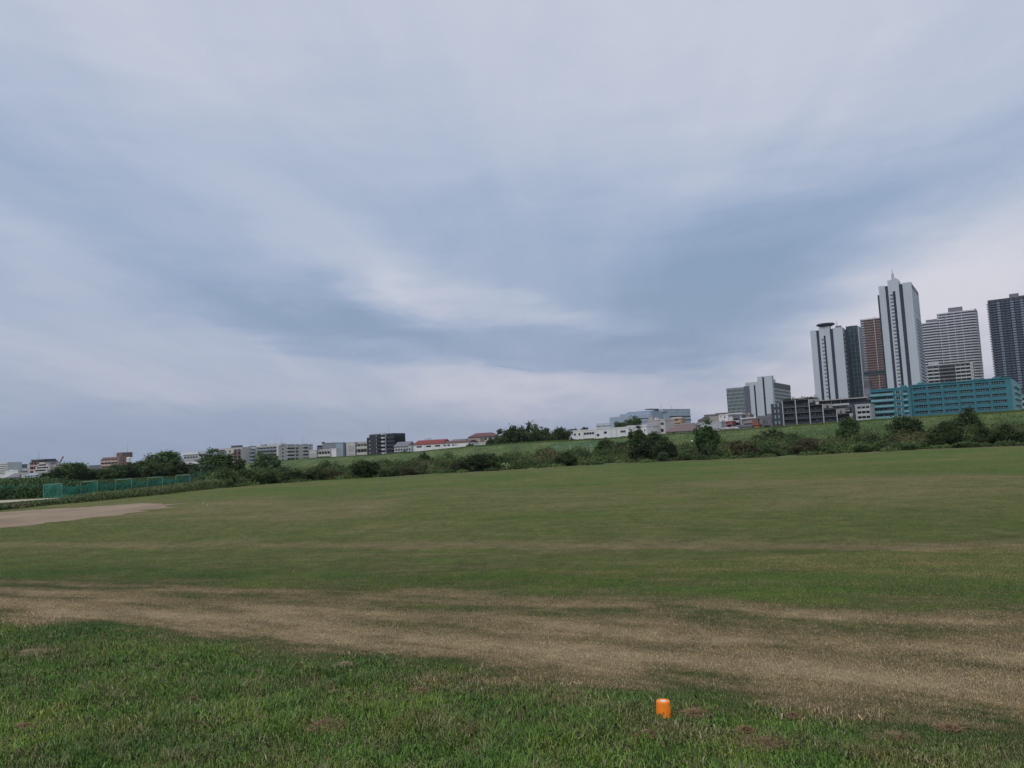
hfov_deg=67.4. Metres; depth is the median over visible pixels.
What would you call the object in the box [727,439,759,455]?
bush
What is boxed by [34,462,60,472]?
apartment block
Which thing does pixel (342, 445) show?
blue slab
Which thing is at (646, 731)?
dry cuttings
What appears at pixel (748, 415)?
tan house
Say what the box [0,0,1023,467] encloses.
sky
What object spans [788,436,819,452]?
bush
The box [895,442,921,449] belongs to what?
bush
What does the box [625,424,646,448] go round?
bush
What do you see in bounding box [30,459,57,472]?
apartment block
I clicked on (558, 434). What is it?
tree
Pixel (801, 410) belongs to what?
apartment block
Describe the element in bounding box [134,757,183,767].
dry cuttings
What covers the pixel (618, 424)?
tree
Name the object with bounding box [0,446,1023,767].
ground
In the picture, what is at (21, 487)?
reed bed
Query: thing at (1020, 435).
bush
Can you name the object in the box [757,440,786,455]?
bush
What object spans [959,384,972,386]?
window
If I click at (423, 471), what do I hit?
bush
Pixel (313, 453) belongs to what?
apartment block
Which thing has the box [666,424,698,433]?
hip roof hall
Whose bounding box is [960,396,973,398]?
window
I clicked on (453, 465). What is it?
bush
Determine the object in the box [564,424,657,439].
school building
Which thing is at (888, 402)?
apartment block
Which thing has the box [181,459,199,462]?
white house
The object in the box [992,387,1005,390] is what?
window
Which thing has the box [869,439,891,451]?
bush
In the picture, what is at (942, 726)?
dry cuttings
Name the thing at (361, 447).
apartment block
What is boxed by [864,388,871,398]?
concrete annex
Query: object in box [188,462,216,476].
tree
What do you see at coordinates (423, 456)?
bush
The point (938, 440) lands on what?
bush
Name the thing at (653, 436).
bush
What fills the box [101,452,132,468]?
apartment block
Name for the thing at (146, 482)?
net
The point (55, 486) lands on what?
net
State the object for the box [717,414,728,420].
white block
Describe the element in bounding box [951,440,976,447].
bush
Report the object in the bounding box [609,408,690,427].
industrial hall
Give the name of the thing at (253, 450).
apartment block
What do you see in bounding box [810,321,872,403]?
office tower
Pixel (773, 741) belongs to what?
dry cuttings
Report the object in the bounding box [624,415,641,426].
tree
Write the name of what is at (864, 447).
bush
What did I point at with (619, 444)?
bush
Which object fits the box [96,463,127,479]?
tree
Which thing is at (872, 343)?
tower under construction
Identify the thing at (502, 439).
tree
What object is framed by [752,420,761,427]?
orange shed
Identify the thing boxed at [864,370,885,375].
skybridge
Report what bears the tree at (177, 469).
on the ground at (584, 478)
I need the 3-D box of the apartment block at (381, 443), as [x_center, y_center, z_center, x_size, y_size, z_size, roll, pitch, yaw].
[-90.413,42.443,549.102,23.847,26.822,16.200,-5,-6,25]
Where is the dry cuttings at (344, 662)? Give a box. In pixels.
[338,661,355,667]
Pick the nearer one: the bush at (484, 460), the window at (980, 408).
the bush at (484, 460)
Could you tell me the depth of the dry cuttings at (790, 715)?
8.27 m
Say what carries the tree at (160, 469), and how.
on the ground at (584, 478)
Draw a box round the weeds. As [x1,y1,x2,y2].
[0,476,259,509]
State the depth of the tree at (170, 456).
271.42 m
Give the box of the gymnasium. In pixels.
[6,473,20,478]
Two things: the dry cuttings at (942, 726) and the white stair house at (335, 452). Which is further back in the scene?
the white stair house at (335, 452)
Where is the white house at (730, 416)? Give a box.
[726,413,745,420]
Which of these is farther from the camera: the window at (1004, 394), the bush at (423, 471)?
the window at (1004, 394)
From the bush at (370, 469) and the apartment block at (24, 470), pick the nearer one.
the bush at (370, 469)
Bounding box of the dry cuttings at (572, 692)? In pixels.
[567,690,586,697]
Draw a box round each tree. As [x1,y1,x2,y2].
[37,468,67,479]
[51,461,92,479]
[80,469,99,479]
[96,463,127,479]
[108,462,143,477]
[127,457,154,477]
[137,461,170,476]
[144,449,183,471]
[166,459,192,475]
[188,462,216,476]
[195,447,237,471]
[232,458,246,470]
[248,451,282,469]
[485,437,493,444]
[493,425,527,443]
[493,434,508,444]
[519,420,546,441]
[540,426,550,440]
[544,426,575,440]
[613,420,629,427]
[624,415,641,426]
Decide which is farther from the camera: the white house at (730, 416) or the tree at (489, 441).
the white house at (730, 416)
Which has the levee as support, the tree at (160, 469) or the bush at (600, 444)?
the bush at (600, 444)
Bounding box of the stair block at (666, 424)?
[660,419,673,433]
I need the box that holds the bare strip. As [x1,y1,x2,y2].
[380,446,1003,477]
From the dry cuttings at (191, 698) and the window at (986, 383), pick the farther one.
the window at (986, 383)
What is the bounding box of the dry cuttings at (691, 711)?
[674,705,717,719]
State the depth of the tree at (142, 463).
265.89 m
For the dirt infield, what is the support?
on the ground at (584, 478)
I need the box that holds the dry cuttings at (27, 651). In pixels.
[11,648,54,656]
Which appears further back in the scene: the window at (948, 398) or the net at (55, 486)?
the window at (948, 398)
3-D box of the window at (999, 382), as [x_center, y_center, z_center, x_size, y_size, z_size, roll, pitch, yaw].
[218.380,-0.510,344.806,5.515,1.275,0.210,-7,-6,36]
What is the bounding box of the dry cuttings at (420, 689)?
[408,686,432,693]
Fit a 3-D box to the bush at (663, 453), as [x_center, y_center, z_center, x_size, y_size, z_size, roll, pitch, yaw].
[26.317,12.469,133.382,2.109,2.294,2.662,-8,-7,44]
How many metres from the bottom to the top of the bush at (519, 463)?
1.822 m
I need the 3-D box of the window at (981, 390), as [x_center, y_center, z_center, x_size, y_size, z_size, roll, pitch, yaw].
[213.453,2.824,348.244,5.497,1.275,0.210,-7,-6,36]
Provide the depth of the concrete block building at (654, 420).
369.19 m
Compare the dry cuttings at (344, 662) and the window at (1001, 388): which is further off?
the window at (1001, 388)
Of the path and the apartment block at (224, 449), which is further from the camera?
the apartment block at (224, 449)
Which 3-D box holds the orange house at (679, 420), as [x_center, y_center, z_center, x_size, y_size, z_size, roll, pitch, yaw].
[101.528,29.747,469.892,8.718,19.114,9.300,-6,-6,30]
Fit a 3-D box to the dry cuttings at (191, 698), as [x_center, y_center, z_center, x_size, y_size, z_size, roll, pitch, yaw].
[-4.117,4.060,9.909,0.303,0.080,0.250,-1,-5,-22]
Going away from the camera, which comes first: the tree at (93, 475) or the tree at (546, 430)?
the tree at (93, 475)
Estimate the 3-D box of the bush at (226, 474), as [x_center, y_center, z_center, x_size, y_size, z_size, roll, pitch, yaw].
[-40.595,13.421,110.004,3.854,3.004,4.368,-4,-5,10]
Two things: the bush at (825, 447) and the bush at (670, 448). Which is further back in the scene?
the bush at (670, 448)
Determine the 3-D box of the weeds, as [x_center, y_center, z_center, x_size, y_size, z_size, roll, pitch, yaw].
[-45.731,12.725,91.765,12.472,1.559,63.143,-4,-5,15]
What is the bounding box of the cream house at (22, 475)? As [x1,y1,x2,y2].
[19,472,47,477]
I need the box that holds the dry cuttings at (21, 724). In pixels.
[2,721,36,730]
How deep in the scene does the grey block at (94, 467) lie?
516.48 m
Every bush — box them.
[211,467,237,482]
[224,479,233,487]
[236,469,262,484]
[258,471,281,483]
[279,470,306,479]
[302,469,328,479]
[318,469,341,477]
[345,458,381,477]
[380,466,402,476]
[399,466,417,474]
[414,466,426,473]
[417,451,429,462]
[449,460,468,469]
[457,452,502,470]
[511,459,532,468]
[552,451,578,465]
[593,439,615,451]
[611,440,627,449]
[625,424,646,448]
[627,441,661,461]
[642,430,672,445]
[652,439,677,460]
[656,450,668,461]
[679,447,695,460]
[689,418,722,450]
[700,436,718,459]
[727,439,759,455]
[749,428,797,441]
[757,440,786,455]
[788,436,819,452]
[812,441,836,453]
[835,415,860,437]
[850,442,871,452]
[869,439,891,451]
[882,414,925,436]
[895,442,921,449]
[923,435,951,444]
[926,419,968,446]
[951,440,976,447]
[952,405,985,430]
[973,426,993,443]
[987,423,1022,443]
[1008,428,1023,442]
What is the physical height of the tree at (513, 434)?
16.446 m
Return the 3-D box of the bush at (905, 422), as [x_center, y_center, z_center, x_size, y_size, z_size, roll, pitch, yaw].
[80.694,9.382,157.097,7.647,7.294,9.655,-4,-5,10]
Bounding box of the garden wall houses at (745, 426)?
[737,424,754,428]
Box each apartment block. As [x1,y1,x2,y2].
[0,462,21,477]
[22,468,27,472]
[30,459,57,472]
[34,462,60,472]
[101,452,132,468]
[182,451,216,459]
[218,448,228,454]
[228,445,250,463]
[249,446,258,462]
[256,439,312,459]
[309,450,317,457]
[317,441,338,449]
[317,449,330,457]
[345,442,356,455]
[356,441,366,454]
[367,424,404,454]
[596,423,609,428]
[698,414,720,422]
[732,415,745,426]
[771,394,870,426]
[855,404,875,420]
[869,385,913,418]
[910,377,1022,415]
[927,361,974,382]
[1021,395,1023,409]
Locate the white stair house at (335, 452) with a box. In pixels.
[331,448,340,456]
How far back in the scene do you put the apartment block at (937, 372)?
632.47 m
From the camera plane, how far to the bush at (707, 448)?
130.36 m
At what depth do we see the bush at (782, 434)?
163.24 m
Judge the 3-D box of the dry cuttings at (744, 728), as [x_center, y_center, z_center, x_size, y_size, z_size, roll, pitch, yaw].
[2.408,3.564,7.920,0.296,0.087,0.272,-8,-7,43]
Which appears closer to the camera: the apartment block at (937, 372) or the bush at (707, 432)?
the bush at (707, 432)
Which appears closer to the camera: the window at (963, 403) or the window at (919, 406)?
the window at (963, 403)
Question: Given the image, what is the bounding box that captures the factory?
[413,438,478,451]
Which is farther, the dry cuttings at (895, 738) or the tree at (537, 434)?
the tree at (537, 434)
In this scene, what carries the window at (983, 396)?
in the apartment block at (992, 394)
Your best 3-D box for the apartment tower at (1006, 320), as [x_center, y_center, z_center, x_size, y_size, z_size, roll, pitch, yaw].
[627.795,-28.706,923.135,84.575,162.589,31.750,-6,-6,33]
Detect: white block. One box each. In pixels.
[4,470,21,477]
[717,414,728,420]
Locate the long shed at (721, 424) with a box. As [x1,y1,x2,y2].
[695,421,725,429]
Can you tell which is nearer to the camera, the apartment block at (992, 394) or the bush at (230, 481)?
the bush at (230, 481)
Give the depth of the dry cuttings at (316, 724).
8.69 m
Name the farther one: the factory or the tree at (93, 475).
the factory
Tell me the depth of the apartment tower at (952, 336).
1007.95 m
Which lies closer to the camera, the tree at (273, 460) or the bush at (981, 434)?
the bush at (981, 434)
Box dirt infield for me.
[0,503,185,527]
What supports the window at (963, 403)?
in the apartment block at (992, 394)
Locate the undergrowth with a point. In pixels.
(543, 459)
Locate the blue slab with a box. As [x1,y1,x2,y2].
[336,442,345,456]
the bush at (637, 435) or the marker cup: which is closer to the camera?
the marker cup
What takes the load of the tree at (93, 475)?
on the ground at (584, 478)
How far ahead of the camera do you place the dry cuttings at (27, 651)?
13.01 m
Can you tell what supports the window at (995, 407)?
in the apartment block at (992, 394)
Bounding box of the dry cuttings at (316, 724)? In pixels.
[301,714,355,735]
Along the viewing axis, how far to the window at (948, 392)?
355.88 m
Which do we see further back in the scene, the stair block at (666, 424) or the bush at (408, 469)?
the stair block at (666, 424)
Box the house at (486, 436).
[467,432,499,441]
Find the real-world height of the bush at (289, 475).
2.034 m
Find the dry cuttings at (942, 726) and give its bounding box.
[931,722,971,732]
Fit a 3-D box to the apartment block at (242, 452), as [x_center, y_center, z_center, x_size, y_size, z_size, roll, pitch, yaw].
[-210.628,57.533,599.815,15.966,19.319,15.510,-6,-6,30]
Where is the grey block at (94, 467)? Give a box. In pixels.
[89,465,100,470]
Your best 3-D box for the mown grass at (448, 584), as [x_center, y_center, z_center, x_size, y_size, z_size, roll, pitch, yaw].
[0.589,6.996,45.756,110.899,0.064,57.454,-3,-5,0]
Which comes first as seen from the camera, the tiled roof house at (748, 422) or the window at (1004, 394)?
the window at (1004, 394)
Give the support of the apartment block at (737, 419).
on the ground at (584, 478)
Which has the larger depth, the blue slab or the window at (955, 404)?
the blue slab
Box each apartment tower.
[921,306,984,383]
[986,293,1023,394]
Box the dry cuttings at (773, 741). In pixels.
[735,733,800,753]
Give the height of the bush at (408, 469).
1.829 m
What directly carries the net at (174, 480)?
hanging from the goal frame stand
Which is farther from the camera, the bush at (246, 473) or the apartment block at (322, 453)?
the apartment block at (322, 453)
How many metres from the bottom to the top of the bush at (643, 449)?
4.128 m
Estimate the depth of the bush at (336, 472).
125.01 m
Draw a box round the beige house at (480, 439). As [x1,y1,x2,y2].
[474,438,484,441]
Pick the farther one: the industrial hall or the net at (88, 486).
the industrial hall
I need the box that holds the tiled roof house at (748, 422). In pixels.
[742,420,751,424]
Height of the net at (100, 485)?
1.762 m
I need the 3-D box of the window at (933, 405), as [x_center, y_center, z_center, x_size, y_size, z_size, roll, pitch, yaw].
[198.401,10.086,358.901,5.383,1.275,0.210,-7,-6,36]
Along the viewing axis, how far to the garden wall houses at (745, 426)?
353.02 m
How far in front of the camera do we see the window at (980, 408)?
347.76 m
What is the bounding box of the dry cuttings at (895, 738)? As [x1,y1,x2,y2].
[866,727,922,746]
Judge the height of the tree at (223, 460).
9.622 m
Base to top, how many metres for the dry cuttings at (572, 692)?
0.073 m
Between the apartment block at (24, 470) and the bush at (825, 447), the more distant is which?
the apartment block at (24, 470)
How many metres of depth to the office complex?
720.03 m
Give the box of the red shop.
[726,421,735,426]
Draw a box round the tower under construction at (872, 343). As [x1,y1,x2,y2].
[859,317,885,389]
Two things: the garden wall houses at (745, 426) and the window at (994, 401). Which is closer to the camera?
the window at (994, 401)
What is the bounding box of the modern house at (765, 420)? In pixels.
[756,414,771,426]
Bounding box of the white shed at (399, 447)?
[393,441,414,452]
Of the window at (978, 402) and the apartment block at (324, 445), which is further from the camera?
the apartment block at (324, 445)
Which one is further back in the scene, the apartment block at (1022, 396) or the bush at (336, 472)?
the apartment block at (1022, 396)
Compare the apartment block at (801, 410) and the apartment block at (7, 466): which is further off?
the apartment block at (7, 466)
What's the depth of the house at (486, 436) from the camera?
517.43 m
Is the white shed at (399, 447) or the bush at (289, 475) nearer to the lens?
the bush at (289, 475)
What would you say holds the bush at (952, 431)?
on the ground at (584, 478)
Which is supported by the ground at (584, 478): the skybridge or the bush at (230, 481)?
the bush at (230, 481)
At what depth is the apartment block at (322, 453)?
536.48 m
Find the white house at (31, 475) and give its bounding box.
[24,473,41,477]
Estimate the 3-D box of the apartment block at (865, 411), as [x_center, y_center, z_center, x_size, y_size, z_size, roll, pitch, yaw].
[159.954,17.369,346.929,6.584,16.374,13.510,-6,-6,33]
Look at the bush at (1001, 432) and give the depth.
123.29 m
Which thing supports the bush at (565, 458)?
on the ground at (584, 478)
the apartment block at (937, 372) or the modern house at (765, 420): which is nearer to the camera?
the modern house at (765, 420)
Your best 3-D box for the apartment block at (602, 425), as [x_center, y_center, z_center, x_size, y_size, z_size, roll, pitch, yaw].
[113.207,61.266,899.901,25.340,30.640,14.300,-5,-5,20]
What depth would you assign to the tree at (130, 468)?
259.65 m
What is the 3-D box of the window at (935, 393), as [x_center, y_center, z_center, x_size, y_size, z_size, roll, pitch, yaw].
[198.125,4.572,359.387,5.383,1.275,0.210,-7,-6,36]
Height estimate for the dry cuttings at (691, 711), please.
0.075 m
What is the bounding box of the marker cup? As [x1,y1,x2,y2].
[656,699,673,718]
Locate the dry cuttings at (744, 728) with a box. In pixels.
[729,723,758,733]
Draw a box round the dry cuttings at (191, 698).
[185,696,200,702]
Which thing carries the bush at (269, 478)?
on the ground at (584, 478)
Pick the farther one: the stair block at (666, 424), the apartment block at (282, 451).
the apartment block at (282, 451)
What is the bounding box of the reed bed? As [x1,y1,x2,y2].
[0,470,256,499]
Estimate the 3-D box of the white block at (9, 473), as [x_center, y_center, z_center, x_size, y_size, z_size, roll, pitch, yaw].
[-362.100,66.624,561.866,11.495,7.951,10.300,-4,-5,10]
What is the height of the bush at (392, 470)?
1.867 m
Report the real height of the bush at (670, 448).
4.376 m
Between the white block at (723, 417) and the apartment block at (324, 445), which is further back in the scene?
the apartment block at (324, 445)
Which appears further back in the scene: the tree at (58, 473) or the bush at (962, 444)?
the tree at (58, 473)
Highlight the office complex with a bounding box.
[726,376,790,416]
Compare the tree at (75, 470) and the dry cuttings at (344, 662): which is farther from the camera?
the tree at (75, 470)
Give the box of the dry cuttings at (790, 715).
[775,711,803,719]
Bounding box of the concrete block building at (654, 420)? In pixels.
[647,414,660,433]
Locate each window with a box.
[915,405,927,407]
[929,392,941,394]
[930,404,942,406]
[944,391,956,393]
[945,397,957,399]
[945,403,957,405]
[946,409,958,411]
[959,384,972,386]
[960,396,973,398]
[961,402,973,404]
[975,382,988,385]
[976,388,989,391]
[976,394,989,397]
[977,401,990,403]
[978,407,990,409]
[991,381,1005,384]
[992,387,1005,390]
[992,393,1006,396]
[993,399,1006,402]
[994,406,1007,408]
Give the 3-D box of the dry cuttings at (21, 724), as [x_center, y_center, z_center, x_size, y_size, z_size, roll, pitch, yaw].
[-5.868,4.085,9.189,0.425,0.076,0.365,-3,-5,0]
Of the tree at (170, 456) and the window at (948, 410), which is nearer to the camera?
the tree at (170, 456)
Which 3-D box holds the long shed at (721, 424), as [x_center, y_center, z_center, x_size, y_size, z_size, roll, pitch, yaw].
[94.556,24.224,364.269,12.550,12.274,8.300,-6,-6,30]
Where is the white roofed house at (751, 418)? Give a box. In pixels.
[740,417,758,424]
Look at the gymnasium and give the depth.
428.71 m
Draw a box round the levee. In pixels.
[245,412,1023,468]
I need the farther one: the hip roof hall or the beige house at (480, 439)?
the beige house at (480, 439)
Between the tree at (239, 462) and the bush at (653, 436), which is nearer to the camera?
the bush at (653, 436)
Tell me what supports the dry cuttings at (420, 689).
on the ground at (584, 478)
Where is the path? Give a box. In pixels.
[0,498,56,502]
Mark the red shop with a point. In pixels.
(730, 423)
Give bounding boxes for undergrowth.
[192,420,1023,489]
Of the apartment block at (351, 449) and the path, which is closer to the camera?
the path
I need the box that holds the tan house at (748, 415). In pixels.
[742,413,753,417]
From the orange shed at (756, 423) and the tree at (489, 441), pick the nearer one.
the tree at (489, 441)
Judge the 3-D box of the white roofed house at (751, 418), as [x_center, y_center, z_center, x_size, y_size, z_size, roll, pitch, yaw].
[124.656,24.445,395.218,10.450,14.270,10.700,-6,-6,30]
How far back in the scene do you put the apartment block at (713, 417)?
517.23 m
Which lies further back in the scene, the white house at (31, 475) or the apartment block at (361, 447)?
the apartment block at (361, 447)
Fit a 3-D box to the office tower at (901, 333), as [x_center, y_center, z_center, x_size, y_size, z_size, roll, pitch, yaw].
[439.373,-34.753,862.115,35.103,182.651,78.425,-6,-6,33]
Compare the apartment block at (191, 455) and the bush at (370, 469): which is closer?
the bush at (370, 469)
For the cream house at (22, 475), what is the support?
on the ground at (584, 478)
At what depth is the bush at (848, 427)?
158.26 m
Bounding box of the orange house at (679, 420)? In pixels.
[669,417,685,423]
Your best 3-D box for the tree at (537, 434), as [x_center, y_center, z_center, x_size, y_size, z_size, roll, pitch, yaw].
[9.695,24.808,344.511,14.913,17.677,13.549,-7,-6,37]
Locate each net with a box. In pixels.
[43,484,61,497]
[62,482,96,496]
[98,480,130,490]
[132,478,161,487]
[163,476,189,484]
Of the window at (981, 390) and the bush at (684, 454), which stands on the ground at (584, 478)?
the bush at (684, 454)
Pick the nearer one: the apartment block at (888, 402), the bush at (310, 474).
the bush at (310, 474)
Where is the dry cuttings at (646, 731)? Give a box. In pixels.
[630,727,661,739]
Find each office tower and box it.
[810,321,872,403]
[877,271,926,388]
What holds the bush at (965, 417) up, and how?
on the ground at (584, 478)
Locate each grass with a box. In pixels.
[0,461,1023,611]

